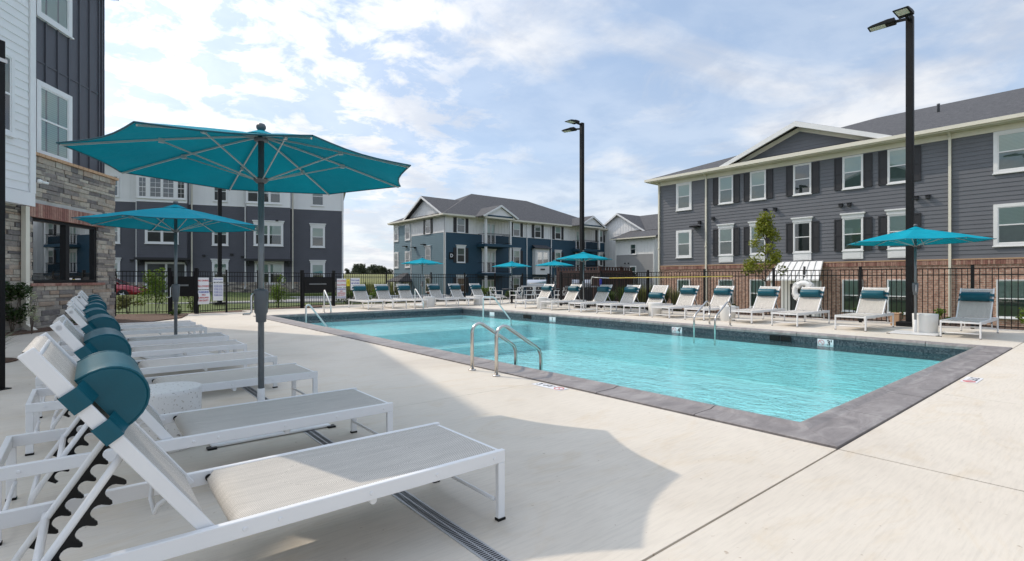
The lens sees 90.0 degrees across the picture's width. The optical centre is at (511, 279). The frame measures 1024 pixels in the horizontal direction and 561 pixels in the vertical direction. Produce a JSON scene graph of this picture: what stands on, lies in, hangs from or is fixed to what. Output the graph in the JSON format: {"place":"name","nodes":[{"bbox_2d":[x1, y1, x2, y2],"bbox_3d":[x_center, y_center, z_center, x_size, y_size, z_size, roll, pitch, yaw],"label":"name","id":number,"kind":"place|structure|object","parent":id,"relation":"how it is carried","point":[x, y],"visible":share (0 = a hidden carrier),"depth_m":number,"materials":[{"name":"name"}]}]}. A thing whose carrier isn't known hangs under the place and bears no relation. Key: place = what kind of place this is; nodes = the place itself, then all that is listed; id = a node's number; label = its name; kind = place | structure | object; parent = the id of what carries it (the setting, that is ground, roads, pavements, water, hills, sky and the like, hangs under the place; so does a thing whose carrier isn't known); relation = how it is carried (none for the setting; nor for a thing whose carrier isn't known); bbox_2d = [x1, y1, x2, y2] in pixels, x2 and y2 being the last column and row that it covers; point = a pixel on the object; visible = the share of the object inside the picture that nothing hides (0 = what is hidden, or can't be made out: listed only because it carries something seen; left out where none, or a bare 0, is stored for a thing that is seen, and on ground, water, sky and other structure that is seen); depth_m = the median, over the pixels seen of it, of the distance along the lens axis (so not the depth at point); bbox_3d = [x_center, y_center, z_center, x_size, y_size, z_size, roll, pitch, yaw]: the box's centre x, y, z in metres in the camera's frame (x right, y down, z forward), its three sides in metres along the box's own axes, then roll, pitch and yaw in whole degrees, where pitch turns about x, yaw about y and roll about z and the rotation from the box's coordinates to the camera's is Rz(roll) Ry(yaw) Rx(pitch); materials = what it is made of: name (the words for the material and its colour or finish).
{"place":"outdoors","nodes":[
{"label":"outdoors","id":0,"kind":"place"},
{"bbox_2d":[146,295,525,303],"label":"road","id":1,"kind":"structure","parent":0,"point":[314,300],"depth_m":29.94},
{"bbox_2d":[116,278,147,294],"bbox_3d":[-24.463,0.525,30.545,4.500,1.460,2.000,0,0,-20],"label":"parked car","id":2,"kind":"object","parent":1,"relation":"on","point":[119,287],"visible":0.22,"depth_m":30.34,"materials":[{"name":"red"}]},
{"bbox_2d":[116,274,635,313],"bbox_3d":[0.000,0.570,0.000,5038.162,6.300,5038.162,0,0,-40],"label":"ground","id":3,"kind":"structure","parent":0,"point":[375,278],"depth_m":27.95,"materials":[{"name":"plant"}]},
{"bbox_2d":[5,314,187,335],"bbox_3d":[-12.808,1.240,6.855,6.335,0.100,21.069,0,0,-4],"label":"mulch bed","id":4,"kind":"object","parent":3,"relation":"on","point":[137,319],"visible":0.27,"depth_m":15.15,"materials":[{"name":"wood"}]},
{"bbox_2d":[5,281,36,331],"bbox_3d":[-11.235,0.632,11.492,0.670,1.221,0.823,0,0,34],"label":"shrub","id":5,"kind":"object","parent":4,"relation":"on","point":[15,315],"visible":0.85,"depth_m":11.50,"materials":[{"name":"green plant"}]},
{"bbox_2d":[116,295,143,313],"bbox_3d":[-14.290,0.969,19.045,1.118,0.807,0.744,0,0,12],"label":"shrub","id":6,"kind":"object","parent":3,"relation":"on","point":[129,300],"visible":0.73,"depth_m":19.01,"materials":[{"name":"green plant"}]},
{"bbox_2d":[114,271,167,315],"bbox_3d":[-12.703,0.479,17.619,1.720,1.682,0.095,0,0,-16],"label":"metal fence","id":7,"kind":"object","parent":3,"relation":"on","point":[137,312],"visible":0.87,"depth_m":17.57,"materials":[{"name":"metal"}]},
{"bbox_2d":[134,267,167,313],"bbox_3d":[-13.303,0.456,19.097,0.948,1.833,1.214,0,0,-1],"label":"shrub","id":8,"kind":"object","parent":3,"relation":"on","point":[152,283],"visible":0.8,"depth_m":18.93,"materials":[{"name":"green plant"}]},
{"bbox_2d":[213,188,224,304],"bbox_3d":[-14.612,-2.830,25.602,1.800,8.200,0.544,0,0,-40],"label":"lamp post","id":9,"kind":"object","parent":3,"relation":"on","point":[219,235],"visible":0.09,"depth_m":25.52,"materials":[{"name":"black metal"}]},
{"bbox_2d":[105,164,345,292],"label":"apartment building","id":10,"kind":"structure","parent":3,"relation":"on","point":[304,232],"depth_m":37.87,"materials":[{"name":"wood"}]},
{"bbox_2d":[136,175,147,197],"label":"window","id":11,"kind":"structure","parent":10,"relation":"in","point":[142,181],"depth_m":35.46,"materials":[{"name":"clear glass"}]},
{"bbox_2d":[144,230,178,244],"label":"window","id":12,"kind":"structure","parent":10,"relation":"in","point":[151,237],"depth_m":35.82,"materials":[{"name":"clear glass"}]},
{"bbox_2d":[147,177,175,199],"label":"window","id":13,"kind":"structure","parent":10,"relation":"in","point":[157,188],"depth_m":35.85,"materials":[{"name":"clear glass"}]},
{"bbox_2d":[175,182,185,199],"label":"window","id":14,"kind":"structure","parent":10,"relation":"in","point":[180,187],"depth_m":36.26,"materials":[{"name":"clear glass"}]},
{"bbox_2d":[210,259,229,284],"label":"window","id":15,"kind":"structure","parent":10,"relation":"in","point":[214,261],"depth_m":37.61,"materials":[{"name":"clear glass"}]},
{"bbox_2d":[245,191,281,204],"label":"window","id":16,"kind":"structure","parent":10,"relation":"in","point":[275,198],"depth_m":38.16,"materials":[{"name":"clear glass"}]},
{"bbox_2d":[252,220,284,246],"bbox_3d":[-18.151,-3.418,38.173,2.190,1.924,0.140,0,0,-20],"label":"window","id":17,"kind":"structure","parent":10,"relation":"in","point":[273,230],"depth_m":38.28,"materials":[{"name":"clear glass"}]},
{"bbox_2d":[254,261,283,284],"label":"window","id":18,"kind":"structure","parent":10,"relation":"in","point":[269,266],"depth_m":38.83,"materials":[{"name":"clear glass"}]},
{"bbox_2d":[309,223,325,247],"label":"window","id":19,"kind":"structure","parent":10,"relation":"in","point":[317,230],"depth_m":39.92,"materials":[{"name":"clear glass"}]},
{"bbox_2d":[309,260,325,276],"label":"window","id":20,"kind":"structure","parent":10,"relation":"in","point":[316,266],"depth_m":39.92,"materials":[{"name":"clear glass"}]},
{"bbox_2d":[198,269,300,313],"bbox_3d":[-10.259,0.479,20.164,0.439,1.682,4.467,0,0,28],"label":"metal fence","id":21,"kind":"object","parent":3,"relation":"on","point":[226,276],"visible":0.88,"depth_m":20.02,"materials":[{"name":"metal"}]},
{"bbox_2d":[213,277,222,300],"bbox_3d":[-10.879,0.360,18.954,0.011,0.860,0.400,0,0,25],"label":"pool sign","id":22,"kind":"object","parent":21,"relation":"attached to","point":[217,288],"visible":1,"depth_m":18.93,"materials":[{"name":"white"}]},
{"bbox_2d":[116,299,508,315],"bbox_3d":[-6.471,1.300,25.843,3.139,0.080,22.560,0,0,43],"label":"mulch border","id":23,"kind":"object","parent":3,"relation":"on","point":[313,306],"visible":0.25,"depth_m":20.66,"materials":[{"name":"wood"}]},
{"bbox_2d":[269,274,289,305],"bbox_3d":[-10.308,0.576,22.613,0.848,1.591,1.071,0,0,-40],"label":"shrub","id":24,"kind":"object","parent":23,"relation":"on","point":[279,291],"visible":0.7,"depth_m":22.41,"materials":[{"name":"green plant"}]},
{"bbox_2d":[556,266,632,306],"bbox_3d":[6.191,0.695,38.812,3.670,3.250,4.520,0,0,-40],"label":"metal fence","id":25,"kind":"object","parent":3,"relation":"on","point":[593,271],"visible":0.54,"depth_m":37.35,"materials":[{"name":"metal"}]},
{"bbox_2d":[604,213,657,291],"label":"apartment building","id":26,"kind":"structure","parent":3,"relation":"on","point":[631,240],"depth_m":59.56,"materials":[{"name":"white"}]},
{"bbox_2d":[740,211,788,313],"bbox_3d":[10.730,-0.429,21.730,1.741,4.928,1.827,0,0,-40],"label":"young tree","id":27,"kind":"object","parent":3,"relation":"on","point":[763,225],"visible":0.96,"depth_m":21.48,"materials":[{"name":"green plant"}]},
{"bbox_2d":[590,306,1023,329],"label":"mulch strip","id":28,"kind":"object","parent":3,"relation":"on","point":[847,319],"depth_m":15.91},
{"bbox_2d":[644,88,1023,326],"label":"apartment building","id":29,"kind":"structure","parent":3,"relation":"on","point":[825,194],"depth_m":24.18,"materials":[{"name":"grey"}]},
{"bbox_2d":[675,181,691,211],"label":"window","id":30,"kind":"structure","parent":29,"relation":"in","point":[683,190],"depth_m":30.99,"materials":[{"name":"clear glass"}]},
{"bbox_2d":[676,230,691,257],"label":"window","id":31,"kind":"structure","parent":29,"relation":"in","point":[683,237],"depth_m":30.99,"materials":[{"name":"clear glass"}]},
{"bbox_2d":[718,175,732,204],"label":"window","id":32,"kind":"structure","parent":29,"relation":"in","point":[725,182],"depth_m":28.95,"materials":[{"name":"clear glass"}]},
{"bbox_2d":[716,223,734,262],"bbox_3d":[12.079,-2.046,28.943,0.140,2.179,1.030,0,0,-39],"label":"window","id":33,"kind":"structure","parent":29,"relation":"in","point":[725,230],"depth_m":28.95,"materials":[{"name":"clear glass"}]},
{"bbox_2d":[749,279,764,307],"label":"window","id":34,"kind":"structure","parent":29,"relation":"in","point":[752,281],"depth_m":27.74,"materials":[{"name":"clear glass"}]},
{"bbox_2d":[748,221,766,260],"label":"window","id":35,"kind":"structure","parent":29,"relation":"in","point":[753,251],"depth_m":27.69,"materials":[{"name":"clear glass"}]},
{"bbox_2d":[750,170,765,200],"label":"window","id":36,"kind":"structure","parent":29,"relation":"in","point":[757,179],"depth_m":27.57,"materials":[{"name":"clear glass"}]},
{"bbox_2d":[792,162,811,195],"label":"window","id":37,"kind":"structure","parent":29,"relation":"in","point":[801,172],"depth_m":25.86,"materials":[{"name":"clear glass"}]},
{"bbox_2d":[791,216,812,260],"bbox_3d":[14.636,-2.046,25.841,0.140,2.179,1.030,0,0,-39],"label":"window","id":38,"kind":"structure","parent":29,"relation":"in","point":[801,225],"depth_m":25.86,"materials":[{"name":"clear glass"}]},
{"bbox_2d":[841,279,857,311],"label":"window","id":39,"kind":"structure","parent":29,"relation":"in","point":[846,280],"depth_m":24.20,"materials":[{"name":"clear glass"}]},
{"bbox_2d":[842,154,863,190],"bbox_3d":[16.067,-5.041,24.144,0.090,1.589,0.910,0,0,-39],"label":"window","id":40,"kind":"structure","parent":29,"relation":"in","point":[852,166],"depth_m":24.17,"materials":[{"name":"clear glass"}]},
{"bbox_2d":[840,212,865,258],"bbox_3d":[16.048,-2.046,24.128,0.140,2.179,1.030,0,0,-39],"label":"window","id":41,"kind":"structure","parent":29,"relation":"in","point":[852,223],"depth_m":24.16,"materials":[{"name":"clear glass"}]},
{"bbox_2d":[884,208,905,257],"bbox_3d":[17.186,-2.046,22.747,0.140,2.179,1.030,0,0,-39],"label":"window","id":42,"kind":"structure","parent":29,"relation":"in","point":[896,218],"depth_m":22.83,"materials":[{"name":"clear glass"}]},
{"bbox_2d":[886,147,905,184],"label":"window","id":43,"kind":"structure","parent":29,"relation":"in","point":[896,158],"depth_m":22.85,"materials":[{"name":"clear glass"}]},
{"bbox_2d":[887,279,905,314],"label":"window","id":44,"kind":"structure","parent":29,"relation":"in","point":[888,280],"depth_m":22.80,"materials":[{"name":"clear glass"}]},
{"bbox_2d":[992,127,1023,174],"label":"window","id":45,"kind":"structure","parent":29,"relation":"in","point":[1008,145],"depth_m":20.06,"materials":[{"name":"clear glass"}]},
{"bbox_2d":[992,202,1023,246],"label":"window","id":46,"kind":"structure","parent":29,"relation":"in","point":[1008,219],"depth_m":20.06,"materials":[{"name":"clear glass"}]},
{"bbox_2d":[996,280,1023,318],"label":"window","id":47,"kind":"structure","parent":29,"relation":"in","point":[1001,282],"depth_m":20.00,"materials":[{"name":"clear glass"}]},
{"bbox_2d":[387,194,607,301],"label":"apartment building","id":48,"kind":"structure","parent":0,"point":[474,234],"depth_m":54.06,"materials":[{"name":"white"}]},
{"bbox_2d":[481,248,496,272],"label":"window","id":49,"kind":"structure","parent":48,"relation":"in","point":[491,253],"depth_m":52.97,"materials":[{"name":"clear glass"}]},
{"bbox_2d":[0,298,1023,560],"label":"pool deck","id":50,"kind":"structure","parent":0,"point":[938,476],"depth_m":3.22,"materials":[{"name":"concrete"}]},
{"bbox_2d":[0,40,11,390],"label":"canopy post","id":51,"kind":"object","parent":50,"relation":"on","point":[3,61],"visible":1,"depth_m":5.66,"materials":[{"name":"black metal"}]},
{"bbox_2d":[23,291,39,333],"bbox_3d":[-10.693,0.756,11.398,0.262,0.970,0.232,0,0,0],"label":"shrub","id":52,"kind":"object","parent":50,"relation":"on","point":[33,318],"visible":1,"depth_m":11.41,"materials":[{"name":"green plant"}]},
{"bbox_2d":[0,0,118,331],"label":"clubhouse","id":53,"kind":"structure","parent":50,"relation":"on","point":[57,257],"depth_m":13.12,"materials":[{"name":"stone"}]},
{"bbox_2d":[5,51,16,138],"bbox_3d":[-10.846,-3.998,10.733,0.090,1.804,1.070,0,0,-9],"label":"window","id":54,"kind":"structure","parent":53,"relation":"in","point":[10,67],"depth_m":11.12,"materials":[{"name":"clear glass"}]},
{"bbox_2d":[36,79,71,162],"bbox_3d":[-11.795,-3.983,13.206,0.090,1.894,1.320,0,0,-9],"label":"window","id":55,"kind":"structure","parent":53,"relation":"in","point":[65,100],"depth_m":13.15,"materials":[{"name":"clear glass"}]},
{"bbox_2d":[36,0,73,39],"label":"window","id":56,"kind":"structure","parent":53,"relation":"in","point":[64,26],"depth_m":13.31,"materials":[{"name":"clear glass"}]},
{"bbox_2d":[31,218,95,282],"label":"window","id":57,"kind":"structure","parent":53,"relation":"in","point":[63,252],"depth_m":13.36,"materials":[{"name":"glass"}]},
{"bbox_2d":[60,291,206,350],"bbox_3d":[-6.508,0.712,8.909,2.002,1.017,0.669,0,0,-39],"label":"sun lounger","id":58,"kind":"object","parent":50,"relation":"on","point":[159,330],"visible":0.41,"depth_m":8.93,"materials":[{"name":"white metal"}]},
{"bbox_2d":[75,290,195,333],"bbox_3d":[-7.352,0.712,9.931,2.002,1.017,0.669,0,0,-40],"label":"sun lounger","id":59,"kind":"object","parent":50,"relation":"on","point":[152,324],"visible":0.35,"depth_m":10.03,"materials":[{"name":"white metal"}]},
{"bbox_2d":[58,294,228,352],"bbox_3d":[-5.327,0.712,7.490,2.002,1.017,0.669,0,0,-39],"label":"sun lounger","id":60,"kind":"object","parent":50,"relation":"on","point":[163,339],"visible":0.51,"depth_m":7.52,"materials":[{"name":"white metal"}]},
{"bbox_2d":[46,296,246,387],"bbox_3d":[-4.528,0.712,6.476,2.002,1.017,0.669,0,0,-39],"label":"sun lounger","id":61,"kind":"object","parent":50,"relation":"on","point":[176,348],"visible":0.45,"depth_m":6.51,"materials":[{"name":"white metal"}]},
{"bbox_2d":[35,300,277,417],"bbox_3d":[-3.618,0.712,5.372,2.002,1.017,0.669,0,0,-40],"label":"sun lounger","id":62,"kind":"object","parent":50,"relation":"on","point":[171,364],"visible":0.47,"depth_m":5.39,"materials":[{"name":"white metal"}]},
{"bbox_2d":[71,201,257,358],"bbox_3d":[-5.384,-0.018,8.198,2.377,2.475,2.375,0,0,18],"label":"umbrella","id":63,"kind":"object","parent":50,"relation":"on","point":[175,218],"visible":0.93,"depth_m":8.18,"materials":[{"name":"fabric"}]},
{"bbox_2d":[25,304,317,455],"bbox_3d":[-2.803,0.712,4.426,2.002,1.017,0.669,0,0,-40],"label":"sun lounger","id":64,"kind":"object","parent":50,"relation":"on","point":[234,379],"visible":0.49,"depth_m":4.37,"materials":[{"name":"white metal"}]},
{"bbox_2d":[142,381,201,453],"bbox_3d":[-2.531,1.005,3.746,0.450,0.430,0.450,0,0,-40],"label":"drum table","id":65,"kind":"object","parent":50,"relation":"on","point":[171,397],"visible":0.39,"depth_m":3.62,"materials":[{"name":"stone"}]},
{"bbox_2d":[168,268,198,314],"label":"pool gate","id":66,"kind":"structure","parent":50,"relation":"on","point":[188,285],"depth_m":17.96,"materials":[{"name":"black metal"}]},
{"bbox_2d":[0,315,392,545],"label":"sun lounger","id":67,"kind":"object","parent":50,"relation":"on","point":[211,425],"visible":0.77,"depth_m":2.95,"materials":[{"name":"white metal"}]},
{"bbox_2d":[56,121,410,450],"bbox_3d":[-2.099,-0.043,4.283,2.377,2.525,2.375,0,0,28],"label":"umbrella","id":68,"kind":"object","parent":50,"relation":"on","point":[260,160],"visible":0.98,"depth_m":4.33,"materials":[{"name":"fabric"}]},
{"bbox_2d":[0,332,505,560],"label":"sun lounger","id":69,"kind":"object","parent":50,"relation":"on","point":[104,396],"visible":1,"depth_m":1.98,"materials":[{"name":"white metal"}]},
{"bbox_2d":[300,270,334,307],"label":"pool gate","id":70,"kind":"structure","parent":50,"relation":"on","point":[311,284],"depth_m":22.64,"materials":[{"name":"black metal"}]},
{"bbox_2d":[348,284,382,309],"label":"sun lounger","id":71,"kind":"object","parent":50,"relation":"on","point":[360,293],"visible":1,"depth_m":21.77,"materials":[{"name":"fabric"}]},
{"bbox_2d":[223,369,510,560],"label":"trench drain","id":72,"kind":"object","parent":50,"relation":"on","point":[477,547],"visible":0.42,"depth_m":2.56,"materials":[{"name":"black"}]},
{"bbox_2d":[371,284,406,308],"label":"sun lounger","id":73,"kind":"object","parent":50,"relation":"on","point":[382,292],"visible":0.97,"depth_m":22.42,"materials":[{"name":"fabric"}]},
{"bbox_2d":[393,284,427,306],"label":"sun lounger","id":74,"kind":"object","parent":50,"relation":"on","point":[404,291],"visible":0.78,"depth_m":23.11,"materials":[{"name":"fabric"}]},
{"bbox_2d":[401,257,442,304],"bbox_3d":[-4.287,0.072,24.459,1.952,2.295,1.950,0,0,16],"label":"umbrella","id":75,"kind":"object","parent":50,"relation":"on","point":[421,261],"visible":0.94,"depth_m":24.32,"materials":[{"name":"fabric"}]},
{"bbox_2d":[335,272,547,304],"bbox_3d":[-3.009,0.479,28.207,14.034,1.682,0.333,0,0,-42],"label":"metal fence","id":76,"kind":"object","parent":50,"relation":"on","point":[462,277],"visible":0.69,"depth_m":28.29,"materials":[{"name":"metal"}]},
{"bbox_2d":[427,284,458,306],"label":"sun lounger","id":77,"kind":"object","parent":50,"relation":"on","point":[434,290],"visible":0.81,"depth_m":24.09,"materials":[{"name":"white metal"}]},
{"bbox_2d":[445,283,479,305],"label":"sun lounger","id":78,"kind":"object","parent":50,"relation":"on","point":[455,290],"visible":0.95,"depth_m":24.83,"materials":[{"name":"fabric"}]},
{"bbox_2d":[468,322,516,370],"bbox_3d":[-0.250,1.123,7.090,0.834,1.093,0.098,0,0,-40],"label":"pool handrail","id":79,"kind":"object","parent":50,"relation":"on","point":[484,325],"visible":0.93,"depth_m":6.89,"materials":[{"name":"metal"}]},
{"bbox_2d":[492,325,542,376],"bbox_3d":[0.087,1.123,6.681,0.834,1.093,0.098,0,0,-40],"label":"pool handrail","id":80,"kind":"object","parent":50,"relation":"on","point":[520,336],"visible":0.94,"depth_m":6.57,"materials":[{"name":"metal"}]},
{"bbox_2d":[521,280,545,298],"bbox_3d":[1.364,0.580,28.181,1.700,1.120,0.684,0,0,6],"label":"gas grill","id":81,"kind":"object","parent":50,"relation":"on","point":[537,284],"visible":0.69,"depth_m":27.95,"materials":[{"name":"grey"}]},
{"bbox_2d":[515,284,558,308],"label":"sun lounger","id":82,"kind":"object","parent":50,"relation":"on","point":[546,290],"visible":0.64,"depth_m":22.41,"materials":[{"name":"white metal"}]},
{"bbox_2d":[540,284,585,309],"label":"sun lounger","id":83,"kind":"object","parent":50,"relation":"on","point":[572,293],"visible":0.97,"depth_m":21.17,"materials":[{"name":"white metal"}]},
{"bbox_2d":[562,119,589,307],"bbox_3d":[2.553,-2.765,22.095,1.148,7.970,1.146,0,0,-40],"label":"lamp post","id":84,"kind":"object","parent":50,"relation":"on","point":[572,121],"visible":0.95,"depth_m":21.96,"materials":[{"name":"black metal"}]},
{"bbox_2d":[555,250,612,310],"bbox_3d":[2.862,0.033,20.503,2.192,2.375,2.190,0,0,20],"label":"umbrella","id":85,"kind":"object","parent":50,"relation":"on","point":[583,256],"visible":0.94,"depth_m":20.36,"materials":[{"name":"fabric"}]},
{"bbox_2d":[568,285,616,311],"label":"sun lounger","id":86,"kind":"object","parent":50,"relation":"on","point":[603,292],"visible":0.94,"depth_m":19.92,"materials":[{"name":"fabric"}]},
{"bbox_2d":[548,271,637,303],"bbox_3d":[2.308,0.479,28.211,5.822,1.682,6.872,0,0,-40],"label":"metal fence","id":87,"kind":"object","parent":50,"relation":"on","point":[635,280],"visible":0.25,"depth_m":27.27,"materials":[{"name":"metal"}]},
{"bbox_2d":[596,285,644,313],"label":"sun lounger","id":88,"kind":"object","parent":50,"relation":"on","point":[629,296],"visible":0.93,"depth_m":18.91,"materials":[{"name":"white metal"}]},
{"bbox_2d":[623,285,672,315],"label":"sun lounger","id":89,"kind":"object","parent":50,"relation":"on","point":[657,293],"visible":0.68,"depth_m":18.05,"materials":[{"name":"fabric"}]},
{"bbox_2d":[652,285,701,317],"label":"sun lounger","id":90,"kind":"object","parent":50,"relation":"on","point":[687,296],"visible":0.92,"depth_m":17.03,"materials":[{"name":"fabric"}]},
{"bbox_2d":[684,286,738,320],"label":"sun lounger","id":91,"kind":"object","parent":50,"relation":"on","point":[722,295],"visible":0.81,"depth_m":16.15,"materials":[{"name":"fabric"}]},
{"bbox_2d":[720,305,735,320],"bbox_3d":[6.354,1.000,15.088,0.440,0.440,0.440,0,0,-40],"label":"drum table","id":92,"kind":"object","parent":50,"relation":"on","point":[724,314],"visible":0.81,"depth_m":14.92,"materials":[{"name":"white"}]},
{"bbox_2d":[731,286,784,323],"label":"sun lounger","id":93,"kind":"object","parent":50,"relation":"on","point":[766,298],"visible":0.92,"depth_m":15.07,"materials":[{"name":"fabric"}]},
{"bbox_2d":[560,265,1023,329],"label":"metal fence","id":94,"kind":"object","parent":50,"relation":"on","point":[860,275],"visible":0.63,"depth_m":15.39,"materials":[{"name":"metal"}]},
{"bbox_2d":[792,266,814,300],"bbox_3d":[8.805,0.247,15.461,0.193,1.281,0.685,0,0,-40],"label":"life ring","id":95,"kind":"object","parent":94,"relation":"hanging from","point":[797,285],"visible":0.58,"depth_m":15.50,"materials":[{"name":"white plastic"}]},
{"bbox_2d":[771,286,829,326],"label":"sun lounger","id":96,"kind":"object","parent":50,"relation":"on","point":[809,301],"visible":1,"depth_m":14.12,"materials":[{"name":"fabric"}]},
{"bbox_2d":[835,287,893,331],"bbox_3d":[8.837,0.712,12.813,2.002,1.017,0.669,0,0,-38],"label":"sun lounger","id":97,"kind":"object","parent":50,"relation":"on","point":[872,303],"visible":1,"depth_m":13.04,"materials":[{"name":"white metal"}]},
{"bbox_2d":[867,6,913,326],"bbox_3d":[9.884,-2.835,13.359,1.148,8.110,1.158,0,0,-40],"label":"lamp post","id":98,"kind":"object","parent":50,"relation":"on","point":[907,12],"visible":0.94,"depth_m":13.26,"materials":[{"name":"black metal"}]},
{"bbox_2d":[847,224,996,336],"bbox_3d":[9.088,-0.013,11.535,2.469,2.465,2.468,0,0,23],"label":"umbrella","id":99,"kind":"object","parent":50,"relation":"on","point":[915,236],"visible":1,"depth_m":11.49,"materials":[{"name":"fabric"}]},
{"bbox_2d":[912,313,938,332],"bbox_3d":[9.373,1.000,11.614,0.470,0.440,0.470,0,0,-40],"label":"drum table","id":100,"kind":"object","parent":50,"relation":"on","point":[927,322],"visible":0.76,"depth_m":11.43,"materials":[{"name":"white"}]},
{"bbox_2d":[939,288,998,339],"bbox_3d":[10.066,0.712,11.249,2.002,1.017,0.669,0,0,-39],"label":"sun lounger","id":101,"kind":"object","parent":50,"relation":"on","point":[974,306],"visible":1,"depth_m":11.49,"materials":[{"name":"white metal"}]},
{"bbox_2d":[105,0,1023,272],"label":"sky","id":102,"kind":"structure","parent":0,"point":[478,97],"materials":[{"name":"blue"}]},
{"bbox_2d":[329,318,857,421],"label":"pool floor","id":103,"kind":"structure","parent":0,"point":[765,411],"depth_m":13.01,"materials":[{"name":"paint"}]},
{"bbox_2d":[295,312,955,420],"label":"pool water","id":104,"kind":"structure","parent":0,"point":[664,333],"depth_m":9.59,"materials":[{"name":"liquid"}]},
{"bbox_2d":[310,315,941,396],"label":"pool wall","id":105,"kind":"structure","parent":0,"point":[745,367],"depth_m":12.52,"materials":[{"name":"paint"}]},
{"bbox_2d":[280,309,966,360],"bbox_3d":[0.149,1.396,12.986,7.670,0.248,16.370,0,0,-40],"label":"waterline tile","id":106,"kind":"object","parent":105,"relation":"attached to","point":[898,348],"visible":0.29,"depth_m":13.13,"materials":[{"name":"tile"}]},
{"bbox_2d":[254,307,1011,450],"bbox_3d":[0.149,1.231,12.986,8.434,0.101,17.134,0,0,-40],"label":"coping","id":107,"kind":"object","parent":106,"relation":"on","point":[841,426],"visible":0.96,"depth_m":5.73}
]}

